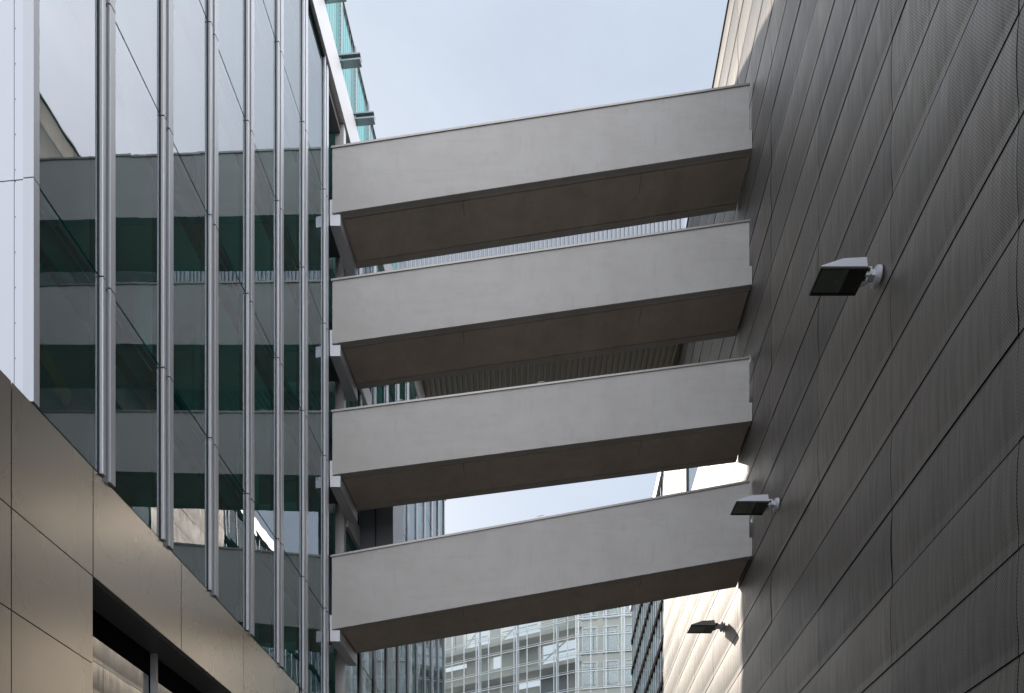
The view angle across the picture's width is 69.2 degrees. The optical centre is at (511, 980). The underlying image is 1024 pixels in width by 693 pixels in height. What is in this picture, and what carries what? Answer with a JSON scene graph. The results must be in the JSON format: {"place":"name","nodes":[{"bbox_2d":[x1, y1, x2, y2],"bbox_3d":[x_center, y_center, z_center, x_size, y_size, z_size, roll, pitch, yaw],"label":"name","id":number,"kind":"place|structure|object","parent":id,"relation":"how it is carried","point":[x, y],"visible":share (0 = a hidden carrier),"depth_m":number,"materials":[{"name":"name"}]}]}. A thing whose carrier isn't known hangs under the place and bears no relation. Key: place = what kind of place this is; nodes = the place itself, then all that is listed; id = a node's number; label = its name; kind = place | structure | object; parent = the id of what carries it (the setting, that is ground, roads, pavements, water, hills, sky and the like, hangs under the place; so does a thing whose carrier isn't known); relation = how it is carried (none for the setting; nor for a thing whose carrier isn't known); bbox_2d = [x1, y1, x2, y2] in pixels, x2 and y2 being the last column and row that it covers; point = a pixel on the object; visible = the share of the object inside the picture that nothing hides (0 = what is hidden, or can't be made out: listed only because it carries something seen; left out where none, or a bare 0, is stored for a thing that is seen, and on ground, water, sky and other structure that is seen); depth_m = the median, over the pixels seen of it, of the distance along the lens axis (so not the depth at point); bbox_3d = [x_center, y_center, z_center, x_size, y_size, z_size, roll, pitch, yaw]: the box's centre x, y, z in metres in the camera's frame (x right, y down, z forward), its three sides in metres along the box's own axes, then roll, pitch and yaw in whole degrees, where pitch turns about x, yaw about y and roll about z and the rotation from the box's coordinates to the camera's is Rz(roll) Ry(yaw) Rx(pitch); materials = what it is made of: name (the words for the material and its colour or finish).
{"place":"outdoors","nodes":[
{"label":"outdoors","id":0,"kind":"place"},
{"bbox_2d":[0,0,445,692],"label":"office building","id":1,"kind":"structure","parent":0,"point":[172,516],"depth_m":13.45,"materials":[{"name":"grey"}]},
{"bbox_2d":[92,637,148,692],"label":"street window","id":2,"kind":"structure","parent":1,"relation":"in","point":[112,673],"depth_m":11.63,"materials":[{"name":"glass"}]},
{"bbox_2d":[158,683,171,692],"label":"street window","id":3,"kind":"structure","parent":1,"relation":"in","point":[161,689],"depth_m":13.02,"materials":[{"name":"grey glass"}]},
{"bbox_2d":[326,0,726,689],"label":"sky","id":4,"kind":"structure","parent":0,"point":[428,65],"materials":[{"name":"blue"}]},
{"bbox_2d":[392,218,684,397],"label":"ribbed link building","id":5,"kind":"structure","parent":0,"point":[641,359],"depth_m":31.10,"materials":[{"name":"grey metal"}]},
{"bbox_2d":[445,606,632,692],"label":"glass skin building","id":6,"kind":"structure","parent":0,"point":[601,662],"depth_m":62.55,"materials":[{"name":"white"}]},
{"bbox_2d":[465,632,487,648],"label":"window frame","id":7,"kind":"structure","parent":6,"relation":"in","point":[470,640],"depth_m":66.40,"materials":[{"name":"white"}]},
{"bbox_2d":[500,624,536,640],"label":"window frame","id":8,"kind":"structure","parent":6,"relation":"in","point":[533,624],"depth_m":64.65,"materials":[{"name":"white"}]},
{"bbox_2d":[538,634,574,665],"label":"window frame","id":9,"kind":"structure","parent":6,"relation":"in","point":[572,634],"depth_m":63.07,"materials":[{"name":"white"}]},
{"bbox_2d":[582,661,597,688],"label":"window","id":10,"kind":"structure","parent":6,"relation":"in","point":[594,664],"depth_m":61.25,"materials":[{"name":"white glass"}]},
{"bbox_2d":[582,627,597,654],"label":"window","id":11,"kind":"structure","parent":6,"relation":"in","point":[594,639],"depth_m":61.25,"materials":[{"name":"white"}]},
{"bbox_2d":[582,611,597,620],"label":"window","id":12,"kind":"structure","parent":6,"relation":"in","point":[592,613],"depth_m":61.22,"materials":[{"name":"white"}]},
{"bbox_2d":[603,659,618,686],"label":"window","id":13,"kind":"structure","parent":6,"relation":"in","point":[610,677],"depth_m":60.92,"materials":[{"name":"white"}]},
{"bbox_2d":[603,625,618,652],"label":"window","id":14,"kind":"structure","parent":6,"relation":"in","point":[611,641],"depth_m":60.92,"materials":[{"name":"white"}]},
{"bbox_2d":[603,608,618,618],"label":"window","id":15,"kind":"structure","parent":6,"relation":"in","point":[612,612],"depth_m":60.91,"materials":[{"name":"white"}]},
{"bbox_2d":[625,658,631,685],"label":"window","id":16,"kind":"structure","parent":6,"relation":"in","point":[628,662],"depth_m":60.65,"materials":[{"name":"white"}]},
{"bbox_2d":[625,624,631,651],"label":"window","id":17,"kind":"structure","parent":6,"relation":"in","point":[628,636],"depth_m":60.65,"materials":[{"name":"white"}]},
{"bbox_2d":[625,606,632,616],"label":"window","id":18,"kind":"structure","parent":6,"relation":"in","point":[627,608],"depth_m":60.67,"materials":[{"name":"white glass"}]},
{"bbox_2d":[630,472,664,692],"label":"finned office wing","id":19,"kind":"structure","parent":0,"point":[647,640],"depth_m":40.52,"materials":[{"name":"grey metal"}]},
{"bbox_2d":[663,0,1023,692],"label":"metal clad building","id":20,"kind":"structure","parent":0,"point":[881,454],"depth_m":12.43,"materials":[{"name":"black metal"}]},
{"bbox_2d":[330,82,751,275],"bbox_3d":[0.797,-22.287,20.807,11.435,3.860,1.662,0,0,0],"label":"footbridge","id":21,"kind":"object","parent":20,"relation":"attached to","point":[473,187],"visible":1,"depth_m":20.00,"materials":[{"name":"concrete"}]},
{"bbox_2d":[330,219,751,400],"bbox_3d":[0.797,-18.692,20.807,11.435,3.704,1.662,0,0,0],"label":"footbridge","id":22,"kind":"object","parent":20,"relation":"attached to","point":[548,305],"visible":1,"depth_m":20.00,"materials":[{"name":"concrete"}]},
{"bbox_2d":[330,356,751,522],"bbox_3d":[0.797,-15.081,20.807,11.435,3.545,1.662,0,0,0],"label":"footbridge","id":23,"kind":"object","parent":20,"relation":"attached to","point":[537,435],"visible":1,"depth_m":20.00,"materials":[{"name":"concrete"}]},
{"bbox_2d":[330,480,751,665],"bbox_3d":[0.797,-11.329,20.807,11.435,4.372,1.662,0,0,0],"label":"footbridge","id":24,"kind":"object","parent":20,"relation":"attached to","point":[647,550],"visible":1,"depth_m":20.00,"materials":[{"name":"concrete"}]},
{"bbox_2d":[686,469,687,490],"bbox_3d":[7.072,-20.650,29.412,0.360,4.500,0.055,0,0,3],"label":"window frame","id":25,"kind":"structure","parent":20,"relation":"in","point":[686,469],"depth_m":29.39,"materials":[{"name":"grey metal"}]},
{"bbox_2d":[688,353,700,490],"bbox_3d":[6.909,-20.650,28.199,0.030,4.500,2.483,0,0,3],"label":"window pane","id":26,"kind":"structure","parent":20,"relation":"in","point":[692,472],"depth_m":28.59,"materials":[{"name":"glass"}]},
{"bbox_2d":[687,620,722,632],"bbox_3d":[6.066,-11.080,23.284,1.050,0.288,0.484,0,0,0],"label":"floodlight","id":27,"kind":"object","parent":20,"relation":"attached to","point":[708,626],"visible":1,"depth_m":23.18,"materials":[{"name":"black metal"}]},
{"bbox_2d":[730,494,779,514],"bbox_3d":[5.798,-11.320,17.684,1.050,0.288,0.484,0,0,0],"label":"floodlight","id":28,"kind":"object","parent":20,"relation":"attached to","point":[755,505],"visible":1,"depth_m":17.60,"materials":[{"name":"black metal"}]},
{"bbox_2d":[809,257,882,295],"bbox_3d":[5.538,-11.640,12.284,1.050,0.288,0.484,0,0,0],"label":"floodlight","id":29,"kind":"object","parent":20,"relation":"attached to","point":[846,277],"visible":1,"depth_m":12.22,"materials":[{"name":"white paint"}]}
]}

